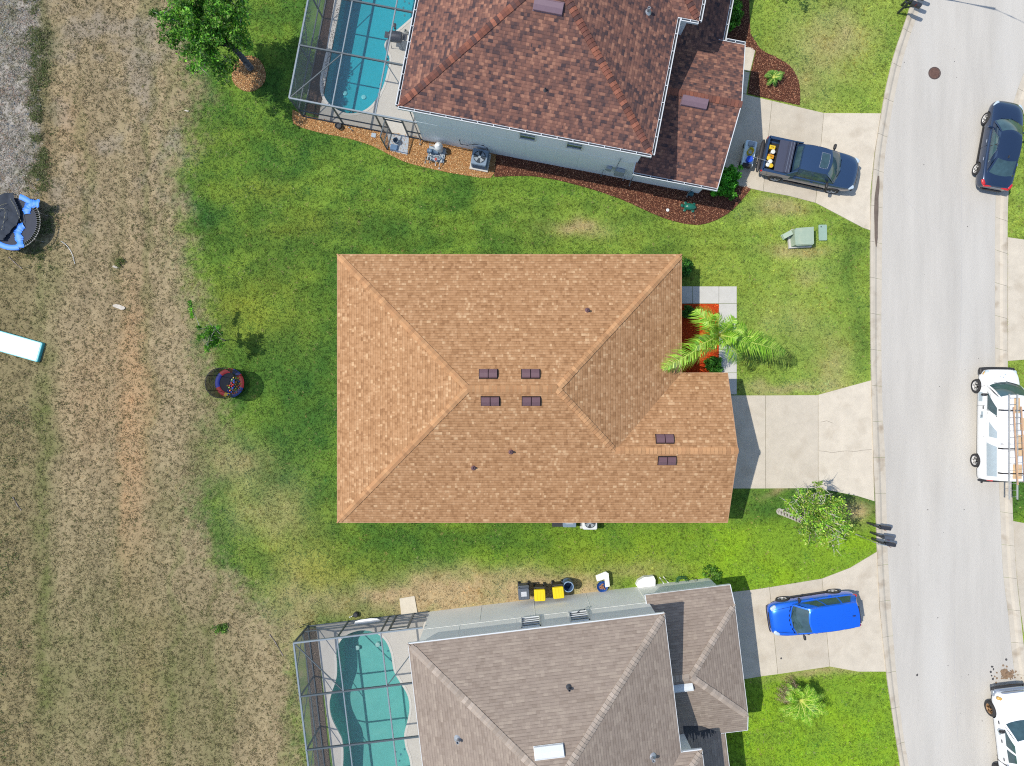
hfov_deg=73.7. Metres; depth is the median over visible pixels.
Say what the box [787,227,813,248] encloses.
transformer box
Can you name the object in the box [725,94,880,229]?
driveway
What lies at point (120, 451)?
field grass
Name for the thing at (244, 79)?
mulch
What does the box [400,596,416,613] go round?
path
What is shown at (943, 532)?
road grit
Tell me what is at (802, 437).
driveway
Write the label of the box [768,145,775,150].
tool case
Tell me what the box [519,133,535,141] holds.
window
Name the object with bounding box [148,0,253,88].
shade tree
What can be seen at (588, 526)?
air conditioner
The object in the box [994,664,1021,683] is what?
mud clods
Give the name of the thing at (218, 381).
trampoline
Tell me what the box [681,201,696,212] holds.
garden ornament
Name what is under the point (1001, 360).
kerb
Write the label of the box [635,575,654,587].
plastic cover
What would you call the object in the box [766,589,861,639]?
suv
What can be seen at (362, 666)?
swimming pool
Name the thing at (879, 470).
kerb
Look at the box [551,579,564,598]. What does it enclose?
wheelie bin
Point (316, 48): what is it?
pool cage
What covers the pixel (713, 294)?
path
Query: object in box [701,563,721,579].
shrub
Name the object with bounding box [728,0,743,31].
shrub
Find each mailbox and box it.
[866,522,891,530]
[869,531,894,540]
[871,538,895,547]
[896,0,921,13]
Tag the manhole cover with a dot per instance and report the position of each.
(934, 72)
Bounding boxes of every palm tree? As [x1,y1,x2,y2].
[661,305,785,373]
[775,675,828,726]
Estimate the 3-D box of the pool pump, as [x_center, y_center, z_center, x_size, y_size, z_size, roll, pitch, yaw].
[-4.227,-12.600,37.530,1.066,0.860,1.243,20,90,0]
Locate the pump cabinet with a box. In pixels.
[563,523,575,526]
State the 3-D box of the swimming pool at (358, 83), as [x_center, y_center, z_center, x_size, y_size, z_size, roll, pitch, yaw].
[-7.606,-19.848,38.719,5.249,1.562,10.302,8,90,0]
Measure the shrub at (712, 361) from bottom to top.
0.780 m
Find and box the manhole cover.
[928,67,940,78]
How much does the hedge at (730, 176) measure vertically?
1.374 m
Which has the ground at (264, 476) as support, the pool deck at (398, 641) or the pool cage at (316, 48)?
the pool deck at (398, 641)
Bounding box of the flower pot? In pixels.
[335,122,340,128]
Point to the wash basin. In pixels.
(598, 585)
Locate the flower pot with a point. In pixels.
(337, 125)
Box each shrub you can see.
[682,258,692,276]
[682,305,695,318]
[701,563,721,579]
[703,356,723,372]
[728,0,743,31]
[764,70,784,85]
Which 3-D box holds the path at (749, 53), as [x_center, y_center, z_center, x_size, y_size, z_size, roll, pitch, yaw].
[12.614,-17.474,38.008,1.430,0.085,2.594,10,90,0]
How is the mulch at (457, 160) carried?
on the ground at (264, 476)
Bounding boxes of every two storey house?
[395,0,745,196]
[407,578,748,765]
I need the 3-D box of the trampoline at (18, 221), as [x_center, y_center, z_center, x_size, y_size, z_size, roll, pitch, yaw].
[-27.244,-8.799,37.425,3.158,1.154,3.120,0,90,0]
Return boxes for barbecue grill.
[384,23,406,48]
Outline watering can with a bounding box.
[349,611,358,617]
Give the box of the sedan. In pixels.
[972,101,1023,191]
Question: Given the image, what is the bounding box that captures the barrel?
[562,577,573,591]
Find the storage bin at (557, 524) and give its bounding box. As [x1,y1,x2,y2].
[552,523,562,526]
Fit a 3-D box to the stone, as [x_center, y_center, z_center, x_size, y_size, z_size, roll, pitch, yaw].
[-21.867,-4.238,37.978,0.730,0.064,0.238,18,90,0]
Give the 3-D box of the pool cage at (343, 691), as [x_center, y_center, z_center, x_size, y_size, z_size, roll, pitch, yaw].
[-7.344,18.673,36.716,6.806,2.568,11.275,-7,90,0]
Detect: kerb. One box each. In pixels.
[870,0,923,765]
[995,74,1023,683]
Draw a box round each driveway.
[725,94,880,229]
[731,380,873,500]
[732,552,885,678]
[1007,237,1023,360]
[1013,521,1023,632]
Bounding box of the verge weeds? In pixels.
[0,0,67,765]
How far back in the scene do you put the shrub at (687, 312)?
37.49 m
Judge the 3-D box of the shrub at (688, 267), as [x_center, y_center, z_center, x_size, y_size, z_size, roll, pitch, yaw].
[9.553,-6.377,37.698,1.028,0.774,1.112,0,90,0]
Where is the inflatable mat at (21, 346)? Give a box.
[0,330,44,361]
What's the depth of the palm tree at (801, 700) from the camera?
36.76 m
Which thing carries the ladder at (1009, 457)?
on the van
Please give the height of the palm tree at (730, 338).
5.049 m
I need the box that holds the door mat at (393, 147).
[390,144,397,150]
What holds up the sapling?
on the ground at (264, 476)
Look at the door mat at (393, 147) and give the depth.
37.88 m
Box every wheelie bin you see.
[518,581,529,599]
[533,582,545,600]
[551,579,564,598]
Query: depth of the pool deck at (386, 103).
37.95 m
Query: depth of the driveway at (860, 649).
37.97 m
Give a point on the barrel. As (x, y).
(567, 583)
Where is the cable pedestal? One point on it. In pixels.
(786, 235)
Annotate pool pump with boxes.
[424,142,446,168]
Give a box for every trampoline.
[0,193,46,250]
[205,367,244,398]
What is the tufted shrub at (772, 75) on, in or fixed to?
on the mulch at (786, 88)
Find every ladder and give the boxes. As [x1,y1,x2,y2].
[1008,394,1017,499]
[1013,406,1023,484]
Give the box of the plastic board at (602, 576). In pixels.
[595,571,609,586]
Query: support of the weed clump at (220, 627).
on the ground at (264, 476)
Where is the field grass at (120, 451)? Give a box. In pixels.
[0,0,306,765]
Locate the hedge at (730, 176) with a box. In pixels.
[710,164,742,199]
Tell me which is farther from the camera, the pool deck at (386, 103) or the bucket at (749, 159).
the pool deck at (386, 103)
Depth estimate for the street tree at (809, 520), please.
33.93 m
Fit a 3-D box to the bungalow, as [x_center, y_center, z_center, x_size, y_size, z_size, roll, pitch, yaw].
[1.050,0.281,35.154,20.214,5.692,13.916,0,90,0]
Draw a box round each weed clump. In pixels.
[114,256,125,268]
[210,623,228,634]
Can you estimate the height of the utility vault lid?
0.077 m
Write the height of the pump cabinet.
0.755 m
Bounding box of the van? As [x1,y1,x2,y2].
[970,367,1023,482]
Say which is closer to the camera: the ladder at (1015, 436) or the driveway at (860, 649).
the ladder at (1015, 436)
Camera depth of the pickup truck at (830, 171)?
36.75 m
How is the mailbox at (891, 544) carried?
on the ground at (264, 476)
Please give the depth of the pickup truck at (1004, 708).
36.81 m
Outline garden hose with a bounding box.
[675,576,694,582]
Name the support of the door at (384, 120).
in the pool cage at (316, 48)
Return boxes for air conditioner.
[469,148,490,172]
[580,523,596,529]
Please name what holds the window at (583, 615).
in the two storey house at (645, 676)
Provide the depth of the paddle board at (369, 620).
37.61 m
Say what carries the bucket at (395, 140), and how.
on the path at (404, 140)
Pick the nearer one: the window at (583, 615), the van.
the window at (583, 615)
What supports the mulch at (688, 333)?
on the ground at (264, 476)
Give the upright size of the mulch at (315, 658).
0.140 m
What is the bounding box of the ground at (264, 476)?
[0,0,1023,765]
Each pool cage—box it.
[288,0,422,149]
[293,611,427,765]
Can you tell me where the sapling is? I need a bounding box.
[187,299,224,352]
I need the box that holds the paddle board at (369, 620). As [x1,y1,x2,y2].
[354,618,379,624]
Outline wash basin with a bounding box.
[597,581,607,591]
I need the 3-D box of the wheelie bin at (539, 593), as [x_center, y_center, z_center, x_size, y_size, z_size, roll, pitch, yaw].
[1.505,11.431,37.455,0.620,1.091,0.790,-3,90,0]
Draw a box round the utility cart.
[739,140,756,168]
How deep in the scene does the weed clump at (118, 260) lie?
37.88 m
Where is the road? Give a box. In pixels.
[881,0,1023,765]
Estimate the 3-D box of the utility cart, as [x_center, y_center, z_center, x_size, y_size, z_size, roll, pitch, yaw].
[13.022,-12.585,37.630,0.620,0.666,1.440,12,90,0]
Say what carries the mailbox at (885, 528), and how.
on the ground at (264, 476)
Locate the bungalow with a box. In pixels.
[336,254,738,522]
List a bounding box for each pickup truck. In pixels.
[756,135,859,193]
[984,683,1023,765]
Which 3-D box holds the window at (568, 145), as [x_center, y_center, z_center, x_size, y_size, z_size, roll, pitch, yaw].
[3.142,-11.931,34.150,0.860,1.110,0.100,11,90,0]
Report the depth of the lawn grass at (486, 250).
37.99 m
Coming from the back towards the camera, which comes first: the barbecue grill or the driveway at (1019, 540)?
the driveway at (1019, 540)
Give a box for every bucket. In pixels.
[393,137,398,143]
[745,156,752,162]
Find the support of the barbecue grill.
on the pool deck at (386, 103)
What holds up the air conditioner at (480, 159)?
on the mulch at (457, 160)
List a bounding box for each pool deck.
[316,612,429,765]
[318,0,421,138]
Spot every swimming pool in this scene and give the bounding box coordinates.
[320,0,414,115]
[327,628,412,765]
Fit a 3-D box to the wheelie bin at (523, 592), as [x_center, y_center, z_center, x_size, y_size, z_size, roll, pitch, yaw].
[0.638,11.362,37.451,0.620,1.098,0.790,-4,90,0]
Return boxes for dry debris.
[0,0,42,212]
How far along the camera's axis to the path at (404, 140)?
37.94 m
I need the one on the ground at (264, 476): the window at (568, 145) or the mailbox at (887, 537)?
the mailbox at (887, 537)
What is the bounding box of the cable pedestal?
[780,231,792,239]
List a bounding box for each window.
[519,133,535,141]
[521,615,540,627]
[565,142,583,150]
[568,610,589,621]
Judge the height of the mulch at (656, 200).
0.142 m
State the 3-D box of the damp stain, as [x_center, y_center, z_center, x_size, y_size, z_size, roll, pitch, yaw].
[20.232,-9.550,37.909,0.253,0.001,3.923,2,90,0]
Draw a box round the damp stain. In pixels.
[874,176,878,245]
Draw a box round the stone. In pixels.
[113,304,124,309]
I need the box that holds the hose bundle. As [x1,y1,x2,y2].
[747,147,753,155]
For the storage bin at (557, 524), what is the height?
0.365 m
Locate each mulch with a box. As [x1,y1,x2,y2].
[232,55,265,91]
[292,110,496,177]
[303,628,329,765]
[306,0,338,115]
[494,154,750,224]
[682,304,718,372]
[727,0,799,104]
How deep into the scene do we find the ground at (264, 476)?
38.01 m
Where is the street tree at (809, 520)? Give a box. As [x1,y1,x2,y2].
[776,476,854,553]
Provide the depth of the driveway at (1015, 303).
37.97 m
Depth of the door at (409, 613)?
36.98 m
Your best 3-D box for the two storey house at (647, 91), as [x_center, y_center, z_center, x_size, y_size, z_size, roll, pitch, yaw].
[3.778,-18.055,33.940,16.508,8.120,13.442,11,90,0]
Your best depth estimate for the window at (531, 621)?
34.38 m
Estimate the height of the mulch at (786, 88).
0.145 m
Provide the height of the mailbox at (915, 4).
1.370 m
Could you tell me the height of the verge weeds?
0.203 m
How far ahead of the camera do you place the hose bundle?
37.26 m
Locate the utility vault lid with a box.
[818,225,826,240]
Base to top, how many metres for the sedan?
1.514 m
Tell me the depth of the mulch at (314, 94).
37.97 m
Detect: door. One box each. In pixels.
[380,120,391,149]
[391,613,412,627]
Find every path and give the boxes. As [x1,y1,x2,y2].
[387,133,408,154]
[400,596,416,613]
[682,286,736,393]
[743,47,754,93]
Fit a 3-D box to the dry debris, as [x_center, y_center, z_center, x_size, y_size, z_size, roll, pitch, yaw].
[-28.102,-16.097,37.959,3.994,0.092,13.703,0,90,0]
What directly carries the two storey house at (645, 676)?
on the ground at (264, 476)
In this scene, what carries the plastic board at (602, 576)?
on the ground at (264, 476)
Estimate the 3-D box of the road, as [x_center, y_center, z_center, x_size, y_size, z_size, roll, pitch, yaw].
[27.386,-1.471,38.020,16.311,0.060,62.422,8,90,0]
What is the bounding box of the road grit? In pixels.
[780,61,1006,679]
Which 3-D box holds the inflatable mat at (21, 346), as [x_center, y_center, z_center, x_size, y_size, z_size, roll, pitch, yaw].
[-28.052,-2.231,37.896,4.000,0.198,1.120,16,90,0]
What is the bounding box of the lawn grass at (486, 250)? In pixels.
[0,0,1023,765]

